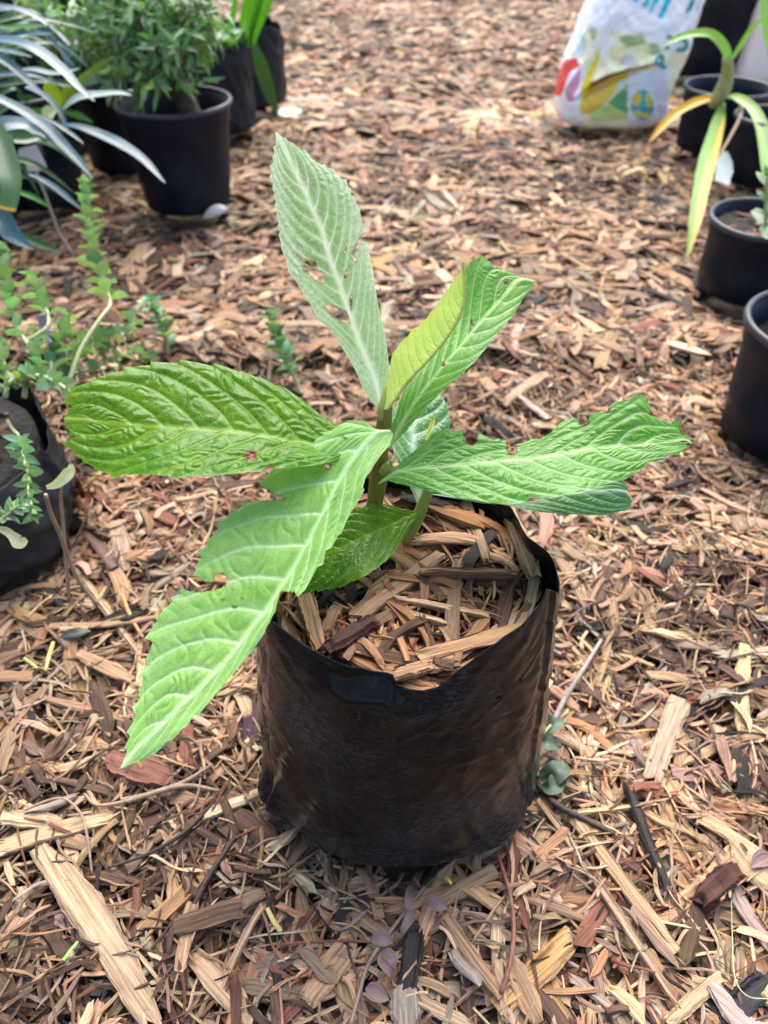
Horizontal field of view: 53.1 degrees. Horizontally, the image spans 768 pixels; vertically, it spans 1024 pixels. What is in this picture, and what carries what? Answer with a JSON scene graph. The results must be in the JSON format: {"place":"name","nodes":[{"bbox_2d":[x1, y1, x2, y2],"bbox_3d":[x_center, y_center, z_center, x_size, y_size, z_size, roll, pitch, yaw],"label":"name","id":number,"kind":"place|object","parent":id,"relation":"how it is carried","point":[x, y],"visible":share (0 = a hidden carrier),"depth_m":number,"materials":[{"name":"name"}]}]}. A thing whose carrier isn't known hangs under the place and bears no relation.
{"place":"outdoors","nodes":[
{"label":"outdoors","id":0,"kind":"place"},
{"bbox_2d":[0,241,43,365],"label":"weed","id":1,"kind":"object","parent":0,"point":[11,302],"visible":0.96,"depth_m":0.77,"materials":[{"name":"green plant"}]},
{"bbox_2d":[0,0,767,1023],"bbox_3d":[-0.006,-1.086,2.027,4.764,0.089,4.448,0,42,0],"label":"wood chip mulch","id":2,"kind":"object","parent":0,"point":[664,586],"visible":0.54,"depth_m":0.74,"materials":[{"name":"wood"}]},
{"bbox_2d":[0,809,61,828],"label":"wood chip","id":3,"kind":"object","parent":2,"relation":"on","point":[10,817],"visible":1,"depth_m":0.54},
{"bbox_2d":[0,375,75,588],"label":"grow bag","id":4,"kind":"object","parent":2,"relation":"on","point":[43,546],"visible":0.73,"depth_m":0.72,"materials":[{"name":"plastic"}]},
{"bbox_2d":[0,411,12,457],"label":"wood chip litter","id":5,"kind":"object","parent":4,"relation":"in","point":[4,426],"visible":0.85,"depth_m":0.73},
{"bbox_2d":[0,333,17,398],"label":"weed","id":6,"kind":"object","parent":4,"relation":"on","point":[4,355],"visible":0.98,"depth_m":0.71,"materials":[{"name":"green plant"}]},
{"bbox_2d":[0,495,28,523],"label":"weed","id":7,"kind":"object","parent":4,"relation":"in","point":[10,507],"visible":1,"depth_m":0.57,"materials":[{"name":"green plant"}]},
{"bbox_2d":[0,526,27,548],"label":"curled leaf","id":8,"kind":"object","parent":7,"relation":"attached to","point":[16,540],"visible":1,"depth_m":0.56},
{"bbox_2d":[2,419,43,523],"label":"weed","id":9,"kind":"object","parent":4,"relation":"on","point":[22,456],"visible":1,"depth_m":0.60,"materials":[{"name":"green plant"}]},
{"bbox_2d":[46,464,74,488],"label":"curled leaf","id":10,"kind":"object","parent":9,"relation":"on","point":[65,476],"visible":1,"depth_m":0.57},
{"bbox_2d":[0,361,62,392],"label":"weed","id":11,"kind":"object","parent":4,"relation":"on","point":[15,377],"visible":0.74,"depth_m":0.70,"materials":[{"name":"green plant"}]},
{"bbox_2d":[19,334,48,398],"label":"weed","id":12,"kind":"object","parent":4,"relation":"in","point":[34,351],"visible":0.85,"depth_m":0.72,"materials":[{"name":"green plant"}]},
{"bbox_2d":[18,269,66,345],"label":"weed","id":13,"kind":"object","parent":4,"relation":"on","point":[42,303],"visible":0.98,"depth_m":0.78,"materials":[{"name":"green plant"}]},
{"bbox_2d":[16,364,76,397],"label":"weed","id":14,"kind":"object","parent":4,"relation":"on","point":[46,378],"visible":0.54,"depth_m":0.69,"materials":[{"name":"green plant"}]},
{"bbox_2d":[39,310,79,369],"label":"weed","id":15,"kind":"object","parent":4,"relation":"on","point":[63,324],"visible":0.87,"depth_m":0.81,"materials":[{"name":"green plant"}]},
{"bbox_2d":[0,76,82,211],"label":"nursery pot","id":16,"kind":"object","parent":2,"relation":"on","point":[65,169],"visible":0.38,"depth_m":1.40,"materials":[{"name":"black plastic"}]},
{"bbox_2d":[18,145,46,171],"bbox_3d":[-0.595,-0.598,1.300,0.051,0.035,0.033,0,42,0],"label":"plant tag","id":17,"kind":"object","parent":16,"relation":"hanging from","point":[32,152],"visible":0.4,"depth_m":1.30,"materials":[{"name":"plastic"}]},
{"bbox_2d":[17,49,114,133],"bbox_3d":[-0.540,-0.703,1.304,0.148,0.127,0.140,-31,50,-30],"label":"young plant","id":18,"kind":"object","parent":16,"relation":"in","point":[56,95],"visible":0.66,"depth_m":1.30,"materials":[{"name":"green plant"}]},
{"bbox_2d":[36,314,52,344],"bbox_3d":[-0.434,-0.232,0.997,0.015,0.042,0.032,-27,49,-27],"label":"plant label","id":19,"kind":"object","parent":2,"relation":"on","point":[42,320],"visible":0.37,"depth_m":1.00,"materials":[{"name":"plastic"}]},
{"bbox_2d":[0,12,105,144],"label":"nursery pot","id":20,"kind":"object","parent":2,"relation":"on","point":[32,63],"visible":0.04,"depth_m":1.59,"materials":[{"name":"black plastic"}]},
{"bbox_2d":[0,0,113,76],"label":"leafy plant","id":21,"kind":"object","parent":20,"relation":"in","point":[65,3],"visible":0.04,"depth_m":1.70,"materials":[{"name":"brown plant"}]},
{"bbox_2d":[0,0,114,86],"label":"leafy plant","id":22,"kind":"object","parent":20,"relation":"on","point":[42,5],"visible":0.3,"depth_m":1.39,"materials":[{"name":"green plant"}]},
{"bbox_2d":[0,812,112,856],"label":"wood chip","id":23,"kind":"object","parent":2,"relation":"on","point":[9,845],"visible":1,"depth_m":0.54,"materials":[{"name":"wood"}]},
{"bbox_2d":[22,797,92,873],"bbox_3d":[-0.227,0.222,0.544,0.076,0.013,0.035,16,45,17],"label":"dry stalk","id":24,"kind":"object","parent":2,"relation":"on","point":[82,818],"visible":1,"depth_m":0.55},
{"bbox_2d":[33,169,81,266],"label":"dry stalk","id":25,"kind":"object","parent":2,"relation":"on","point":[52,215],"visible":0.92,"depth_m":1.15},
{"bbox_2d":[59,486,70,602],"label":"dry stalk","id":26,"kind":"object","parent":2,"relation":"on","point":[67,579],"visible":0.93,"depth_m":0.67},
{"bbox_2d":[44,493,98,605],"bbox_3d":[-0.268,0.032,0.658,0.012,0.145,0.029,-22,46,-22],"label":"dry stalk","id":27,"kind":"object","parent":2,"relation":"on","point":[69,559],"visible":1,"depth_m":0.67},
{"bbox_2d":[60,627,90,638],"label":"fallen leaf","id":28,"kind":"object","parent":2,"relation":"on","point":[75,632],"visible":1,"depth_m":0.67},
{"bbox_2d":[42,324,119,376],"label":"weed","id":29,"kind":"object","parent":2,"relation":"on","point":[101,335],"visible":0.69,"depth_m":0.85,"materials":[{"name":"green plant"}]},
{"bbox_2d":[72,476,96,509],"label":"fallen leaf","id":30,"kind":"object","parent":2,"relation":"on","point":[81,499],"visible":0.75,"depth_m":0.78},
{"bbox_2d":[29,842,161,1023],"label":"wood chip","id":31,"kind":"object","parent":2,"relation":"on","point":[90,917],"visible":1,"depth_m":0.49,"materials":[{"name":"wood"}]},
{"bbox_2d":[68,174,128,377],"bbox_3d":[-0.323,-0.272,0.867,0.062,0.127,0.289,-6,42,-6],"label":"weed","id":32,"kind":"object","parent":2,"relation":"on","point":[91,259],"visible":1,"depth_m":0.88,"materials":[{"name":"green plant"}]},
{"bbox_2d":[56,307,143,368],"bbox_3d":[-0.331,-0.206,0.900,0.055,0.043,0.141,22,47,23],"label":"weed","id":33,"kind":"object","parent":2,"relation":"on","point":[129,315],"visible":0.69,"depth_m":0.92,"materials":[{"name":"green plant"}]},
{"bbox_2d":[82,530,118,569],"bbox_3d":[-0.279,0.036,0.759,0.014,0.011,0.075,-28,49,-27],"label":"bark piece","id":34,"kind":"object","parent":2,"relation":"on","point":[101,548],"visible":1,"depth_m":0.76,"materials":[{"name":"brown wood"}]},
{"bbox_2d":[49,615,158,628],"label":"wood chip","id":35,"kind":"object","parent":2,"relation":"on","point":[107,624],"visible":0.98,"depth_m":0.69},
{"bbox_2d":[75,650,135,681],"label":"wood chip","id":36,"kind":"object","parent":2,"relation":"on","point":[113,670],"visible":1,"depth_m":0.66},
{"bbox_2d":[74,565,140,656],"bbox_3d":[-0.260,0.087,0.713,0.009,0.009,0.148,-29,50,-28],"label":"wood chip","id":37,"kind":"object","parent":2,"relation":"on","point":[104,607],"visible":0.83,"depth_m":0.71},
{"bbox_2d":[73,73,143,172],"bbox_3d":[-0.545,-0.794,1.573,0.166,0.151,0.164,0,42,0],"label":"nursery pot","id":38,"kind":"object","parent":2,"relation":"on","point":[105,156],"visible":0.27,"depth_m":1.54,"materials":[{"name":"black plastic"}]},
{"bbox_2d":[73,340,157,377],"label":"weed","id":39,"kind":"object","parent":2,"relation":"on","point":[94,365],"visible":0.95,"depth_m":0.89,"materials":[{"name":"green plant"}]},
{"bbox_2d":[109,518,130,571],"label":"wood chip","id":40,"kind":"object","parent":2,"relation":"on","point":[123,540],"visible":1,"depth_m":0.76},
{"bbox_2d":[121,593,143,638],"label":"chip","id":41,"kind":"object","parent":2,"relation":"on","point":[126,607],"visible":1,"depth_m":0.70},
{"bbox_2d":[101,746,174,787],"bbox_3d":[-0.186,0.194,0.587,0.056,0.012,0.029,13,44,14],"label":"bark piece","id":42,"kind":"object","parent":2,"relation":"on","point":[156,772],"visible":0.81,"depth_m":0.58,"materials":[{"name":"brown wood"}]},
{"bbox_2d":[126,242,150,293],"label":"wood chip","id":43,"kind":"object","parent":2,"relation":"on","point":[141,250],"visible":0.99,"depth_m":1.28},
{"bbox_2d":[83,783,219,806],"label":"dry stalk","id":44,"kind":"object","parent":2,"relation":"on","point":[155,792],"visible":1,"depth_m":0.56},
{"bbox_2d":[108,813,203,868],"bbox_3d":[-0.157,0.232,0.536,0.070,0.007,0.010,-23,47,-23],"label":"twig","id":45,"kind":"object","parent":2,"relation":"on","point":[187,829],"visible":1,"depth_m":0.53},
{"bbox_2d":[136,292,176,355],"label":"weed","id":46,"kind":"object","parent":2,"relation":"on","point":[155,308],"visible":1,"depth_m":1.00,"materials":[{"name":"green plant"}]},
{"bbox_2d":[120,764,211,799],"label":"dry stalk","id":47,"kind":"object","parent":2,"relation":"on","point":[192,777],"visible":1,"depth_m":0.57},
{"bbox_2d":[112,85,232,215],"bbox_3d":[-0.368,-0.652,1.396,0.207,0.177,0.205,0,42,0],"label":"nursery pot","id":48,"kind":"object","parent":2,"relation":"on","point":[187,155],"visible":0.87,"depth_m":1.35,"materials":[{"name":"black plastic"}]},
{"bbox_2d":[37,0,245,113],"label":"shrub","id":49,"kind":"object","parent":48,"relation":"in","point":[169,44],"visible":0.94,"depth_m":1.25,"materials":[{"name":"green plant"}]},
{"bbox_2d":[163,837,235,939],"bbox_3d":[-0.121,0.252,0.516,0.008,0.009,0.076,19,45,20],"label":"twig","id":50,"kind":"object","parent":2,"relation":"on","point":[207,878],"visible":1,"depth_m":0.52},
{"bbox_2d":[203,204,226,218],"bbox_3d":[-0.306,-0.543,1.390,0.046,0.026,0.029,0,42,0],"label":"shell","id":51,"kind":"object","parent":2,"relation":"on","point":[216,210],"visible":1,"depth_m":1.38},
{"bbox_2d":[181,28,255,134],"bbox_3d":[-0.399,-0.983,1.746,0.199,0.198,0.201,-13,44,-14],"label":"grow bag","id":52,"kind":"object","parent":2,"relation":"on","point":[234,68],"visible":0.38,"depth_m":1.69,"materials":[{"name":"plastic"}]},
{"bbox_2d":[199,0,301,116],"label":"strap leaved plant","id":53,"kind":"object","parent":52,"relation":"in","point":[253,14],"visible":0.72,"depth_m":1.71,"materials":[{"name":"green plant"}]},
{"bbox_2d":[176,887,266,938],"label":"wood chip","id":54,"kind":"object","parent":2,"relation":"on","point":[253,897],"visible":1,"depth_m":0.51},
{"bbox_2d":[196,791,260,821],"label":"wood chip","id":55,"kind":"object","parent":2,"relation":"on","point":[239,801],"visible":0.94,"depth_m":0.56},
{"bbox_2d":[213,903,265,1004],"bbox_3d":[-0.093,0.280,0.490,0.006,0.010,0.062,17,45,18],"label":"wood chip","id":56,"kind":"object","parent":2,"relation":"on","point":[241,943],"visible":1,"depth_m":0.49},
{"bbox_2d":[240,703,260,742],"bbox_3d":[-0.107,0.172,0.624,0.020,0.007,0.038,-3,42,-3],"label":"bark piece","id":57,"kind":"object","parent":2,"relation":"on","point":[248,723],"visible":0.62,"depth_m":0.62,"materials":[{"name":"brown wood"}]},
{"bbox_2d":[218,15,286,108],"bbox_3d":[-0.334,-1.121,1.912,0.176,0.182,0.174,-16,44,-17],"label":"grow bag","id":58,"kind":"object","parent":2,"relation":"on","point":[270,42],"visible":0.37,"depth_m":1.88,"materials":[{"name":"plastic"}]},
{"bbox_2d":[265,907,282,931],"bbox_3d":[-0.072,0.268,0.504,0.012,0.008,0.015,0,42,0],"label":"grass clipping","id":59,"kind":"object","parent":2,"relation":"on","point":[274,923],"depth_m":0.50,"materials":[{"name":"yellow plant"}]},
{"bbox_2d":[259,308,303,394],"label":"weed","id":60,"kind":"object","parent":2,"relation":"on","point":[281,346],"visible":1,"depth_m":0.95,"materials":[{"name":"green plant"}]},
{"bbox_2d":[306,913,333,977],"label":"dry stalk","id":61,"kind":"object","parent":2,"relation":"on","point":[318,954],"visible":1,"depth_m":0.50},
{"bbox_2d":[300,932,360,1008],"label":"wood chip","id":62,"kind":"object","parent":2,"relation":"on","point":[314,989],"visible":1,"depth_m":0.49,"materials":[{"name":"wood"}]},
{"bbox_2d":[362,866,384,919],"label":"wood chip","id":63,"kind":"object","parent":2,"relation":"on","point":[373,904],"visible":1,"depth_m":0.52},
{"bbox_2d":[349,885,447,1023],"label":"fallen flower stalk","id":64,"kind":"object","parent":2,"relation":"on","point":[387,961],"visible":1,"depth_m":0.49,"materials":[{"name":"plant"}]},
{"bbox_2d":[388,987,423,1023],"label":"wood chip","id":65,"kind":"object","parent":2,"relation":"on","point":[412,1012],"visible":1,"depth_m":0.47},
{"bbox_2d":[256,477,559,868],"bbox_3d":[0.012,0.091,0.523,0.210,0.239,0.209,0,42,0],"label":"grow bag","id":66,"kind":"object","parent":2,"relation":"on","point":[367,759],"visible":0.8,"depth_m":0.46,"materials":[{"name":"plastic"}]},
{"bbox_2d":[298,591,324,649],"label":"wood chip","id":67,"kind":"object","parent":66,"relation":"on","point":[309,611],"visible":0.98,"depth_m":0.45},
{"bbox_2d":[322,604,341,636],"bbox_3d":[-0.031,0.064,0.453,0.008,0.007,0.022,11,43,12],"label":"bark piece","id":68,"kind":"object","parent":66,"relation":"on","point":[333,613],"visible":1,"depth_m":0.45,"materials":[{"name":"brown wood"}]},
{"bbox_2d":[322,615,380,655],"bbox_3d":[-0.018,0.070,0.440,0.038,0.011,0.012,-30,50,-29],"label":"bark piece","id":69,"kind":"object","parent":66,"relation":"on","point":[341,640],"visible":1,"depth_m":0.44,"materials":[{"name":"brown wood"}]},
{"bbox_2d":[63,132,691,767],"bbox_3d":[-0.027,-0.068,0.458,0.361,0.234,0.230,-19,46,-20],"label":"loquat sapling","id":70,"kind":"object","parent":66,"relation":"in","point":[183,418],"visible":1,"depth_m":0.44,"materials":[{"name":"green plant"}]},
{"bbox_2d":[349,550,445,617],"bbox_3d":[0.010,0.044,0.475,0.013,0.009,0.081,33,51,31],"label":"wood chip","id":71,"kind":"object","parent":66,"relation":"on","point":[373,604],"visible":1,"depth_m":0.47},
{"bbox_2d":[391,661,434,681],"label":"wood chip","id":72,"kind":"object","parent":66,"relation":"on","point":[409,671],"visible":1,"depth_m":0.42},
{"bbox_2d":[380,606,446,625],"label":"wood chip","id":73,"kind":"object","parent":66,"relation":"on","point":[436,620],"visible":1,"depth_m":0.45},
{"bbox_2d":[390,595,489,617],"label":"wood chip","id":74,"kind":"object","parent":66,"relation":"on","point":[433,605],"visible":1,"depth_m":0.46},
{"bbox_2d":[417,566,515,579],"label":"wood chip","id":75,"kind":"object","parent":66,"relation":"on","point":[471,573],"visible":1,"depth_m":0.48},
{"bbox_2d":[414,622,521,659],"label":"wood chip","id":76,"kind":"object","parent":66,"relation":"on","point":[487,637],"visible":0.86,"depth_m":0.44,"materials":[{"name":"wood"}]},
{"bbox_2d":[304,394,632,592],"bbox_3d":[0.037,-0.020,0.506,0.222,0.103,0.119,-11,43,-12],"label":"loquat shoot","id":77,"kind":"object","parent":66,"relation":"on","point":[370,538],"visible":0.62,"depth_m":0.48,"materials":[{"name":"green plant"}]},
{"bbox_2d":[460,501,490,562],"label":"wood chip","id":78,"kind":"object","parent":66,"relation":"on","point":[483,548],"visible":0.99,"depth_m":0.51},
{"bbox_2d":[503,506,540,579],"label":"wood chip","id":79,"kind":"object","parent":66,"relation":"on","point":[528,562],"visible":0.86,"depth_m":0.50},
{"bbox_2d":[395,924,424,989],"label":"wood chip","id":80,"kind":"object","parent":2,"relation":"on","point":[413,946],"visible":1,"depth_m":0.49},
{"bbox_2d":[418,994,474,1023],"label":"wood chip","id":81,"kind":"object","parent":2,"relation":"on","point":[436,1009],"visible":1,"depth_m":0.47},
{"bbox_2d":[434,863,499,905],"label":"wood chip","id":82,"kind":"object","parent":2,"relation":"on","point":[488,873],"visible":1,"depth_m":0.53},
{"bbox_2d":[441,912,505,999],"bbox_3d":[0.055,0.283,0.490,0.010,0.005,0.058,-24,47,-24],"label":"wood chip","id":83,"kind":"object","parent":2,"relation":"on","point":[471,956],"visible":1,"depth_m":0.49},
{"bbox_2d":[495,851,515,993],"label":"dry stalk","id":84,"kind":"object","parent":2,"relation":"on","point":[512,948],"visible":1,"depth_m":0.49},
{"bbox_2d":[503,955,543,1023],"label":"wood chip","id":85,"kind":"object","parent":2,"relation":"on","point":[524,986],"visible":1,"depth_m":0.48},
{"bbox_2d":[499,371,552,407],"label":"wood chip","id":86,"kind":"object","parent":2,"relation":"on","point":[535,381],"visible":1,"depth_m":0.96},
{"bbox_2d":[489,924,577,1015],"bbox_3d":[0.098,0.293,0.490,0.072,0.011,0.018,-28,49,-28],"label":"wood chip","id":87,"kind":"object","parent":2,"relation":"on","point":[555,950],"visible":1,"depth_m":0.49,"materials":[{"name":"wood"}]},
{"bbox_2d":[537,715,570,794],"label":"wilted weed","id":88,"kind":"object","parent":2,"relation":"on","point":[553,776],"visible":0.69,"depth_m":0.59,"materials":[{"name":"green plant"}]},
{"bbox_2d":[536,779,615,835],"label":"twig","id":89,"kind":"object","parent":2,"relation":"on","point":[555,803],"visible":0.85,"depth_m":0.56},
{"bbox_2d":[553,639,602,717],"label":"twig","id":90,"kind":"object","parent":2,"relation":"on","point":[570,689],"visible":1,"depth_m":0.64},
{"bbox_2d":[536,798,680,1008],"bbox_3d":[0.148,0.258,0.521,0.007,0.010,0.156,-17,45,-18],"label":"wood chip","id":91,"kind":"object","parent":2,"relation":"on","point":[619,916],"visible":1,"depth_m":0.51,"materials":[{"name":"wood"}]},
{"bbox_2d":[576,802,657,814],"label":"wood chip","id":92,"kind":"object","parent":2,"relation":"on","point":[590,811],"visible":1,"depth_m":0.57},
{"bbox_2d":[565,809,680,953],"bbox_3d":[0.162,0.252,0.531,0.011,0.010,0.110,-19,45,-20],"label":"wood chip","id":93,"kind":"object","parent":2,"relation":"on","point":[622,880],"visible":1,"depth_m":0.52,"materials":[{"name":"wood"}]},
{"bbox_2d":[554,0,704,128],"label":"compost sack","id":94,"kind":"object","parent":2,"relation":"on","point":[621,66],"visible":0.97,"depth_m":1.72,"materials":[{"name":"white"}]},
{"bbox_2d":[622,781,670,886],"bbox_3d":[0.188,0.231,0.555,0.010,0.008,0.078,-5,42,-5],"label":"wood chip","id":95,"kind":"object","parent":2,"relation":"on","point":[643,830],"visible":1,"depth_m":0.55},
{"bbox_2d":[643,694,689,781],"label":"wood chip","id":96,"kind":"object","parent":2,"relation":"on","point":[659,755],"visible":1,"depth_m":0.62,"materials":[{"name":"wood"}]},
{"bbox_2d":[663,971,725,1023],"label":"wood chip","id":97,"kind":"object","parent":2,"relation":"on","point":[690,1002],"visible":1,"depth_m":0.47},
{"bbox_2d":[692,862,743,912],"bbox_3d":[0.227,0.254,0.524,0.042,0.020,0.018,-24,47,-24],"label":"bark piece","id":98,"kind":"object","parent":2,"relation":"on","point":[716,884],"visible":1,"depth_m":0.52,"materials":[{"name":"brown wood"}]},
{"bbox_2d":[680,0,757,76],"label":"nursery pot","id":99,"kind":"object","parent":2,"relation":"on","point":[729,20],"visible":0.53,"depth_m":2.06,"materials":[{"name":"black plastic"}]},
{"bbox_2d":[676,75,767,155],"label":"nursery pot","id":100,"kind":"object","parent":2,"relation":"on","point":[694,125],"visible":0.44,"depth_m":1.64,"materials":[{"name":"black plastic"}]},
{"bbox_2d":[697,197,767,306],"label":"nursery pot","id":101,"kind":"object","parent":2,"relation":"on","point":[733,268],"visible":0.87,"depth_m":1.12,"materials":[{"name":"black plastic"}]},
{"bbox_2d":[751,165,767,238],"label":"seedling","id":102,"kind":"object","parent":101,"relation":"in","point":[759,217],"visible":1,"depth_m":1.04,"materials":[{"name":"green plant"}]},
{"bbox_2d":[710,970,767,1023],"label":"wood chip","id":103,"kind":"object","parent":2,"relation":"on","point":[755,985],"visible":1,"depth_m":0.47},
{"bbox_2d":[734,643,751,730],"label":"wood chip","id":104,"kind":"object","parent":2,"relation":"on","point":[743,667],"visible":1,"depth_m":0.65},
{"bbox_2d":[721,290,767,462],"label":"nursery pot","id":105,"kind":"object","parent":2,"relation":"on","point":[744,419],"visible":1,"depth_m":0.85,"materials":[{"name":"black plastic"}]},
{"bbox_2d":[728,104,767,188],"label":"nursery pot","id":106,"kind":"object","parent":2,"relation":"on","point":[743,152],"visible":0.77,"depth_m":1.49,"materials":[{"name":"black plastic"}]},
{"bbox_2d":[649,0,767,255],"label":"strap leaved plant","id":107,"kind":"object","parent":106,"relation":"in","point":[710,154],"visible":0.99,"depth_m":1.41,"materials":[{"name":"green plant"}]},
{"bbox_2d":[715,151,732,184],"bbox_3d":[0.655,-0.662,1.478,0.033,0.038,0.081,11,43,11],"label":"plant tag","id":108,"kind":"object","parent":106,"relation":"hanging from","point":[724,170],"visible":0.88,"depth_m":1.48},
{"bbox_2d":[734,0,767,82],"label":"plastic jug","id":109,"kind":"object","parent":2,"relation":"on","point":[752,62],"visible":0.53,"depth_m":2.06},
{"bbox_2d":[751,848,767,867],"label":"fallen bract","id":110,"kind":"object","parent":2,"relation":"on","point":[760,857],"visible":1,"depth_m":0.53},
{"bbox_3d":[-0.735,-0.510,1.250,0.205,0.161,0.203,0,42,0],"label":"nursery pot","id":111,"kind":"object","parent":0,"visible":0},
{"bbox_2d":[0,4,164,252],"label":"strap leaved plant","id":112,"kind":"object","parent":111,"relation":"in","point":[30,125],"visible":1,"depth_m":1.11,"materials":[{"name":"green plant"}]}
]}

